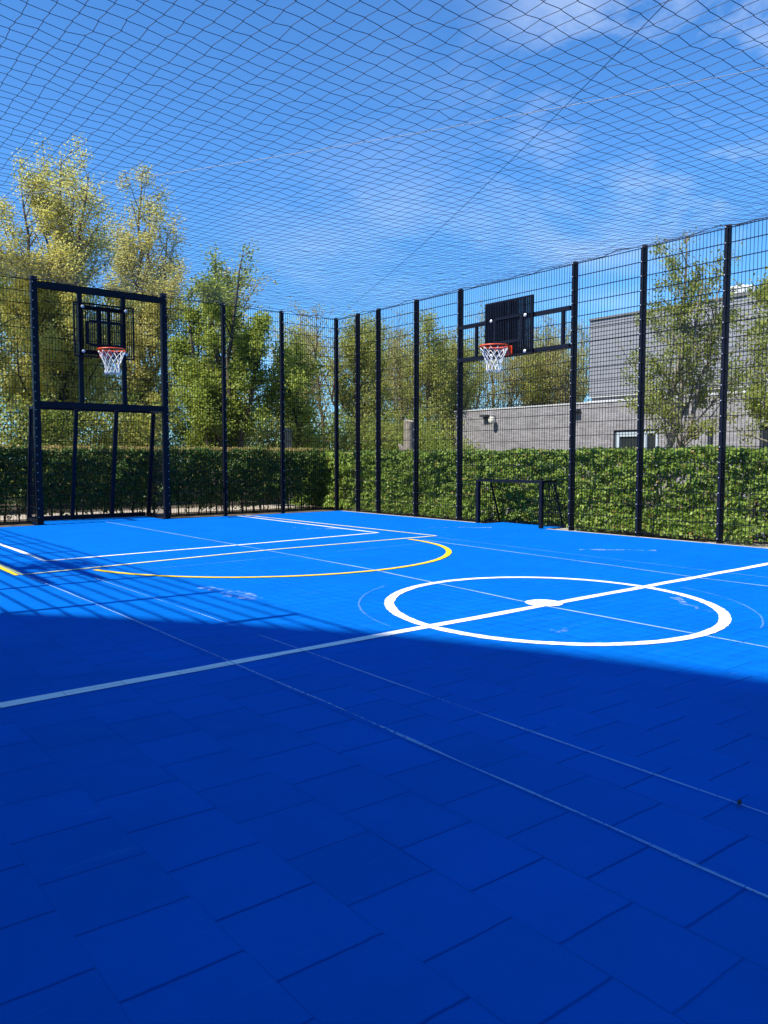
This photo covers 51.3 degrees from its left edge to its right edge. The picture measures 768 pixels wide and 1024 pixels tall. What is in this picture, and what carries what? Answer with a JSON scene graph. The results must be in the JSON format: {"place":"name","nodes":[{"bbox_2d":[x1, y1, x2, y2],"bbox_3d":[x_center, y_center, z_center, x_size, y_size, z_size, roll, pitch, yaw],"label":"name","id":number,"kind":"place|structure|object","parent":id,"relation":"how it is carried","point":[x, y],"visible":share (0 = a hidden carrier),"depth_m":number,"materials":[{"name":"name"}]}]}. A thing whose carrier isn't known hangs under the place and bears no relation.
{"place":"outdoors","nodes":[
{"label":"outdoors","id":0,"kind":"place"},
{"bbox_2d":[285,428,292,503],"bbox_3d":[-2.480,-1.189,20.624,0.331,1.961,0.329,-3,5,-38],"label":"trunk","id":1,"kind":"object","parent":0,"point":[285,459],"visible":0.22,"depth_m":20.52,"materials":[{"name":"brown plant"}]},
{"bbox_2d":[0,472,766,543],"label":"ground","id":2,"kind":"structure","parent":0,"point":[214,514],"depth_m":16.75,"materials":[{"name":"soil"}]},
{"bbox_2d":[0,395,27,484],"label":"shrub","id":3,"kind":"object","parent":2,"relation":"on","point":[7,408],"visible":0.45,"depth_m":16.61,"materials":[{"name":"green plant"}]},
{"bbox_2d":[1,402,27,497],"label":"shrub","id":4,"kind":"object","parent":2,"relation":"on","point":[14,439],"visible":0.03,"depth_m":23.23,"materials":[{"name":"green plant"}]},
{"bbox_2d":[0,241,41,470],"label":"tall tree","id":5,"kind":"object","parent":2,"relation":"on","point":[2,358],"visible":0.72,"depth_m":19.15,"materials":[{"name":"green plant"}]},
{"bbox_2d":[1,368,96,508],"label":"shrub","id":6,"kind":"object","parent":2,"relation":"on","point":[45,425],"visible":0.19,"depth_m":18.24,"materials":[{"name":"green plant"}]},
{"bbox_2d":[0,282,130,481],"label":"woodland tree","id":7,"kind":"object","parent":2,"relation":"on","point":[74,362],"visible":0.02,"depth_m":25.95,"materials":[{"name":"green plant"}]},
{"bbox_2d":[0,132,151,499],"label":"tall tree","id":8,"kind":"object","parent":2,"relation":"on","point":[52,332],"visible":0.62,"depth_m":20.50,"materials":[{"name":"green plant"}]},
{"bbox_2d":[14,368,181,495],"bbox_3d":[-8.971,-2.467,25.081,4.105,3.944,4.088,3,5,37],"label":"shrub","id":9,"kind":"object","parent":2,"relation":"on","point":[111,433],"visible":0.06,"depth_m":24.57,"materials":[{"name":"green plant"}]},
{"bbox_2d":[53,390,180,506],"bbox_3d":[-6.678,-1.550,19.562,3.092,2.920,2.735,-3,5,-38],"label":"shrub","id":10,"kind":"object","parent":2,"relation":"on","point":[136,419],"visible":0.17,"depth_m":19.38,"materials":[{"name":"green plant"}]},
{"bbox_2d":[72,373,174,489],"bbox_3d":[-8.690,-2.837,27.513,4.470,4.372,6.831,0,4,-6],"label":"shrub","id":11,"kind":"object","parent":2,"relation":"on","point":[130,402],"visible":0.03,"depth_m":26.94,"materials":[{"name":"green plant"}]},
{"bbox_2d":[58,398,193,502],"bbox_3d":[-6.118,-1.620,21.077,2.773,3.143,4.242,2,4,23],"label":"shrub","id":12,"kind":"object","parent":2,"relation":"on","point":[175,432],"visible":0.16,"depth_m":21.01,"materials":[{"name":"green plant"}]},
{"bbox_2d":[81,380,192,478],"bbox_3d":[-7.627,-2.152,24.531,3.041,3.772,6.227,1,4,19],"label":"shrub","id":13,"kind":"object","parent":2,"relation":"on","point":[134,395],"visible":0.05,"depth_m":24.14,"materials":[{"name":"green plant"}]},
{"bbox_2d":[90,161,198,436],"bbox_3d":[-8.313,-6.303,27.305,3.677,11.324,5.134,-3,5,-38],"label":"tall tree","id":14,"kind":"object","parent":2,"relation":"on","point":[151,343],"visible":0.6,"depth_m":26.99,"materials":[{"name":"green plant"}]},
{"bbox_2d":[0,444,327,521],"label":"hedge","id":15,"kind":"object","parent":2,"relation":"on","point":[296,457],"visible":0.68,"depth_m":16.04,"materials":[{"name":"green plant"}]},
{"bbox_2d":[0,276,338,523],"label":"fence","id":16,"kind":"object","parent":2,"relation":"on","point":[224,440],"visible":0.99,"depth_m":15.51,"materials":[{"name":"metal"}]},
{"bbox_2d":[156,300,239,489],"bbox_3d":[-7.072,-4.502,29.296,4.104,7.424,4.935,0,4,6],"label":"woodland tree","id":17,"kind":"object","parent":2,"relation":"on","point":[184,331],"visible":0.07,"depth_m":29.07,"materials":[{"name":"green plant"}]},
{"bbox_2d":[169,392,271,495],"bbox_3d":[-4.415,-1.852,22.634,3.429,3.047,3.089,-3,5,-38],"label":"shrub","id":18,"kind":"object","parent":2,"relation":"on","point":[185,425],"visible":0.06,"depth_m":22.17,"materials":[{"name":"green plant"}]},
{"bbox_2d":[152,239,313,504],"bbox_3d":[-3.832,-3.438,19.818,3.469,6.636,3.642,-3,5,-38],"label":"tree","id":19,"kind":"object","parent":2,"relation":"on","point":[201,390],"visible":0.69,"depth_m":19.59,"materials":[{"name":"green plant"}]},
{"bbox_2d":[187,257,280,498],"bbox_3d":[-4.294,-3.751,22.821,2.651,6.783,2.230,1,4,20],"label":"tree","id":20,"kind":"object","parent":2,"relation":"on","point":[245,307],"visible":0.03,"depth_m":22.61,"materials":[{"name":"green plant"}]},
{"bbox_2d":[199,394,329,492],"bbox_3d":[-4.398,-2.220,25.657,5.087,3.418,4.324,-3,5,-38],"label":"shrub","id":21,"kind":"object","parent":2,"relation":"on","point":[285,427],"visible":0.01,"depth_m":26.35,"materials":[{"name":"green plant"}]},
{"bbox_2d":[244,399,344,495],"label":"shrub","id":22,"kind":"object","parent":2,"relation":"on","point":[275,425],"visible":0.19,"depth_m":23.07,"materials":[{"name":"green plant"}]},
{"bbox_2d":[270,326,332,500],"bbox_3d":[-2.218,-2.545,20.903,1.586,4.641,1.671,-3,5,-38],"label":"tree","id":23,"kind":"object","parent":2,"relation":"on","point":[306,416],"visible":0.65,"depth_m":20.75,"materials":[{"name":"green plant"}]},
{"bbox_2d":[265,313,339,428],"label":"woodland tree","id":24,"kind":"object","parent":2,"relation":"on","point":[322,404],"visible":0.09,"depth_m":36.13,"materials":[{"name":"green plant"}]},
{"bbox_2d":[266,297,348,447],"bbox_3d":[-3.466,-5.130,33.768,3.799,8.129,3.004,3,5,36],"label":"woodland tree","id":25,"kind":"object","parent":2,"relation":"on","point":[300,332],"visible":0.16,"depth_m":33.72,"materials":[{"name":"green plant"}]},
{"bbox_2d":[252,414,375,485],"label":"shrub","id":26,"kind":"object","parent":2,"relation":"on","point":[344,437],"visible":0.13,"depth_m":22.24,"materials":[{"name":"green plant"}]},
{"bbox_2d":[270,408,360,449],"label":"shrub","id":27,"kind":"object","parent":2,"relation":"on","point":[328,423],"visible":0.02,"depth_m":29.95,"materials":[{"name":"green plant"}]},
{"bbox_2d":[298,303,347,449],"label":"tree","id":28,"kind":"object","parent":2,"relation":"on","point":[325,390],"visible":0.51,"depth_m":25.78,"materials":[{"name":"green plant"}]},
{"bbox_2d":[295,391,401,493],"bbox_3d":[-0.970,-2.032,23.811,3.388,3.256,3.931,-3,5,-38],"label":"shrub","id":29,"kind":"object","parent":2,"relation":"on","point":[345,423],"visible":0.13,"depth_m":23.97,"materials":[{"name":"green plant"}]},
{"bbox_2d":[318,306,398,442],"bbox_3d":[-0.926,-4.257,29.608,2.959,6.896,3.127,1,4,13],"label":"woodland tree","id":30,"kind":"object","parent":2,"relation":"on","point":[366,367],"visible":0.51,"depth_m":29.19,"materials":[{"name":"green plant"}]},
{"bbox_2d":[330,395,423,483],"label":"shrub","id":31,"kind":"object","parent":2,"relation":"on","point":[374,432],"visible":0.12,"depth_m":24.92,"materials":[{"name":"green plant"}]},
{"bbox_2d":[340,310,413,419],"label":"woodland tree","id":32,"kind":"object","parent":2,"relation":"on","point":[381,345],"visible":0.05,"depth_m":41.86,"materials":[{"name":"green plant"}]},
{"bbox_2d":[353,317,401,437],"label":"woodland tree","id":33,"kind":"object","parent":2,"relation":"on","point":[373,376],"visible":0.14,"depth_m":32.37,"materials":[{"name":"green plant"}]},
{"bbox_2d":[0,511,767,1023],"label":"court surface","id":34,"kind":"object","parent":2,"relation":"on","point":[426,827],"visible":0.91,"depth_m":2.77,"materials":[{"name":"blue plastic"}]},
{"bbox_2d":[0,566,17,574],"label":"side court line","id":35,"kind":"object","parent":34,"relation":"on","point":[6,570],"visible":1,"depth_m":7.79,"materials":[{"name":"yellow paint"}]},
{"bbox_2d":[27,276,170,524],"bbox_3d":[-5.195,-1.894,14.411,2.347,4.170,0.995,-3,5,-38],"label":"goal frame","id":36,"kind":"object","parent":34,"relation":"on","point":[39,405],"visible":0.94,"depth_m":14.40,"materials":[{"name":"metal"}]},
{"bbox_2d":[73,301,134,374],"bbox_3d":[-4.717,-2.973,13.749,1.054,1.238,0.662,-3,5,-38],"label":"basketball hoop","id":37,"kind":"object","parent":36,"relation":"attached to","point":[103,354],"visible":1,"depth_m":13.87,"materials":[{"name":"black metal"}]},
{"bbox_2d":[0,516,378,560],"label":"goal area line","id":38,"kind":"object","parent":34,"relation":"on","point":[26,553],"visible":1,"depth_m":9.91,"materials":[{"name":"white paint"}]},
{"bbox_2d":[0,515,435,574],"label":"penalty area line","id":39,"kind":"object","parent":34,"relation":"on","point":[10,569],"visible":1,"depth_m":9.19,"materials":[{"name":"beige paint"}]},
{"bbox_2d":[95,539,451,577],"bbox_3d":[-0.580,0.519,8.734,4.481,0.001,1.996,-4,5,-43],"label":"penalty arc","id":40,"kind":"object","parent":34,"relation":"on","point":[448,552],"visible":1,"depth_m":7.74,"materials":[{"name":"yellow paint"}]},
{"bbox_2d":[0,563,767,707],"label":"halfway line","id":41,"kind":"object","parent":34,"relation":"on","point":[84,689],"visible":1,"depth_m":4.58,"materials":[{"name":"white paint"}]},
{"bbox_2d":[476,478,565,528],"bbox_3d":[2.288,-0.159,13.441,0.632,0.782,1.466,-3,5,-38],"label":"mini goal","id":42,"kind":"object","parent":34,"relation":"on","point":[541,489],"visible":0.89,"depth_m":13.58,"materials":[{"name":"metal"}]},
{"bbox_2d":[525,599,562,605],"bbox_3d":[1.228,0.695,6.125,0.288,0.001,0.292,-3,5,-38],"label":"spot","id":43,"kind":"object","parent":34,"relation":"on","point":[540,602],"visible":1,"depth_m":6.13,"materials":[{"name":"white paint"}]},
{"bbox_2d":[384,577,730,645],"bbox_3d":[1.259,0.697,6.106,2.620,0.001,2.680,-3,5,-38],"label":"circle","id":44,"kind":"object","parent":34,"relation":"on","point":[724,620],"visible":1,"depth_m":5.37,"materials":[{"name":"white paint"}]},
{"bbox_2d":[325,395,454,448],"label":"shrub","id":45,"kind":"object","parent":2,"relation":"on","point":[411,413],"visible":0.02,"depth_m":30.29,"materials":[{"name":"green plant"}]},
{"bbox_2d":[382,309,424,427],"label":"woodland tree","id":46,"kind":"object","parent":2,"relation":"on","point":[396,365],"visible":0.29,"depth_m":35.30,"materials":[{"name":"green plant"}]},
{"bbox_2d":[381,324,426,418],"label":"woodland tree","id":47,"kind":"object","parent":2,"relation":"on","point":[400,364],"visible":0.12,"depth_m":41.20,"materials":[{"name":"green plant"}]},
{"bbox_2d":[371,399,450,450],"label":"shrub","id":48,"kind":"object","parent":2,"relation":"on","point":[432,432],"visible":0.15,"depth_m":26.61,"materials":[{"name":"green plant"}]},
{"bbox_2d":[384,401,463,448],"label":"shrub","id":49,"kind":"object","parent":2,"relation":"on","point":[425,414],"visible":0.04,"depth_m":27.80,"materials":[{"name":"green plant"}]},
{"bbox_2d":[387,412,471,488],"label":"shrub","id":50,"kind":"object","parent":2,"relation":"on","point":[421,431],"visible":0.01,"depth_m":29.71,"materials":[{"name":"green plant"}]},
{"bbox_2d":[392,303,474,435],"bbox_3d":[1.965,-4.788,33.239,3.478,7.494,3.929,1,4,13],"label":"woodland tree","id":51,"kind":"object","parent":2,"relation":"on","point":[434,389],"visible":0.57,"depth_m":32.74,"materials":[{"name":"green plant"}]},
{"bbox_2d":[388,424,486,485],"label":"shrub","id":52,"kind":"object","parent":2,"relation":"on","point":[443,446],"visible":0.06,"depth_m":24.55,"materials":[{"name":"green plant"}]},
{"bbox_2d":[410,334,488,435],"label":"woodland tree","id":53,"kind":"object","parent":2,"relation":"on","point":[467,380],"visible":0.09,"depth_m":37.99,"materials":[{"name":"green plant"}]},
{"bbox_2d":[424,327,491,447],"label":"woodland tree","id":54,"kind":"object","parent":2,"relation":"on","point":[467,368],"visible":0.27,"depth_m":34.71,"materials":[{"name":"green plant"}]},
{"bbox_2d":[440,325,512,417],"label":"woodland tree","id":55,"kind":"object","parent":2,"relation":"on","point":[489,380],"visible":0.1,"depth_m":41.05,"materials":[{"name":"green plant"}]},
{"bbox_2d":[452,293,544,408],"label":"woodland tree","id":56,"kind":"object","parent":2,"relation":"on","point":[511,373],"visible":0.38,"depth_m":42.53,"materials":[{"name":"green plant"}]},
{"bbox_2d":[487,326,555,406],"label":"woodland tree","id":57,"kind":"object","parent":2,"relation":"on","point":[534,396],"visible":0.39,"depth_m":42.22,"materials":[{"name":"green plant"}]},
{"bbox_2d":[289,444,767,544],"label":"hedge","id":58,"kind":"object","parent":2,"relation":"on","point":[622,458],"visible":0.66,"depth_m":12.67,"materials":[{"name":"green plant"}]},
{"bbox_2d":[506,327,561,406],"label":"woodland tree","id":59,"kind":"object","parent":2,"relation":"on","point":[544,363],"visible":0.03,"depth_m":46.78,"materials":[{"name":"green plant"}]},
{"bbox_2d":[336,510,767,548],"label":"court kerb","id":60,"kind":"structure","parent":2,"relation":"on","point":[577,530],"depth_m":12.25,"materials":[{"name":"concrete"}]},
{"bbox_2d":[338,218,767,544],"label":"fence","id":61,"kind":"object","parent":2,"relation":"on","point":[723,385],"visible":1,"depth_m":12.20,"materials":[{"name":"metal"}]},
{"bbox_2d":[0,0,767,318],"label":"overhead net","id":62,"kind":"object","parent":61,"relation":"attached to","point":[376,266],"visible":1,"depth_m":7.74,"materials":[{"name":"fabric"}]},
{"bbox_2d":[458,294,570,372],"bbox_3d":[1.859,-2.866,12.984,0.662,1.214,2.438,-3,5,-38],"label":"basketball hoop","id":63,"kind":"object","parent":61,"relation":"attached to","point":[503,338],"visible":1,"depth_m":13.03,"materials":[{"name":"black metal"}]},
{"bbox_2d":[517,314,588,406],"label":"woodland tree","id":64,"kind":"object","parent":2,"relation":"on","point":[544,353],"visible":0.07,"depth_m":44.84,"materials":[{"name":"green plant"}]},
{"bbox_2d":[523,308,588,404],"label":"woodland tree","id":65,"kind":"object","parent":2,"relation":"on","point":[565,358],"visible":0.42,"depth_m":42.38,"materials":[{"name":"green plant"}]},
{"bbox_2d":[541,346,589,403],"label":"woodland tree","id":66,"kind":"object","parent":2,"relation":"on","point":[581,368],"visible":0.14,"depth_m":43.57,"materials":[{"name":"green plant"}]},
{"bbox_2d":[550,315,590,402],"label":"woodland tree","id":67,"kind":"object","parent":2,"relation":"on","point":[586,334],"visible":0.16,"depth_m":47.71,"materials":[{"name":"green plant"}]},
{"bbox_2d":[616,227,767,508],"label":"tree","id":68,"kind":"object","parent":2,"relation":"on","point":[668,399],"visible":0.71,"depth_m":15.94,"materials":[{"name":"green plant"}]},
{"bbox_2d":[708,541,767,547],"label":"gravel","id":69,"kind":"structure","parent":2,"relation":"on","point":[746,544],"depth_m":10.63,"materials":[{"name":"grey gravel"}]},
{"bbox_2d":[718,265,767,447],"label":"tree","id":70,"kind":"object","parent":2,"relation":"on","point":[757,405],"visible":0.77,"depth_m":14.68,"materials":[{"name":"green plant"}]},
{"bbox_2d":[1,495,765,537],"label":"path","id":71,"kind":"structure","parent":0,"point":[24,517],"depth_m":17.51,"materials":[{"name":"grey concrete"}]},
{"bbox_2d":[0,0,767,460],"label":"sky","id":72,"kind":"structure","parent":0,"point":[426,8],"materials":[{"name":"blue"}]},
{"bbox_2d":[398,420,412,497],"bbox_3d":[0.677,-1.444,22.212,0.490,2.261,0.424,-3,5,-38],"label":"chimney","id":73,"kind":"object","parent":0,"point":[407,439],"visible":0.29,"depth_m":22.07,"materials":[{"name":"grey concrete"}]},
{"bbox_2d":[454,284,767,496],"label":"brick building","id":74,"kind":"structure","parent":0,"point":[470,428],"depth_m":27.21,"materials":[{"name":"grey brick"}]},
{"bbox_2d":[488,415,494,423],"bbox_3d":[4.225,-3.587,31.154,0.341,0.361,0.250,-3,5,-38],"label":"globe lamp","id":75,"kind":"object","parent":74,"relation":"attached to","point":[492,420],"visible":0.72,"depth_m":31.05,"materials":[{"name":"white glass"}]},
{"bbox_2d":[615,429,657,485],"bbox_3d":[8.367,-1.762,26.477,0.088,1.918,1.706,-3,5,-38],"label":"window","id":76,"kind":"structure","parent":74,"relation":"in","point":[648,444],"depth_m":26.50,"materials":[{"name":"white glass"}]},
{"bbox_2d":[708,427,712,494],"bbox_3d":[10.011,-1.549,24.422,0.070,2.068,0.186,-3,5,-38],"label":"window","id":77,"kind":"structure","parent":74,"relation":"in","point":[710,438],"depth_m":24.39,"materials":[{"name":"grey glass"}]},
{"bbox_2d":[761,425,767,448],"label":"window","id":78,"kind":"structure","parent":74,"relation":"in","point":[764,434],"depth_m":23.12,"materials":[{"name":"grey glass"}]}
]}

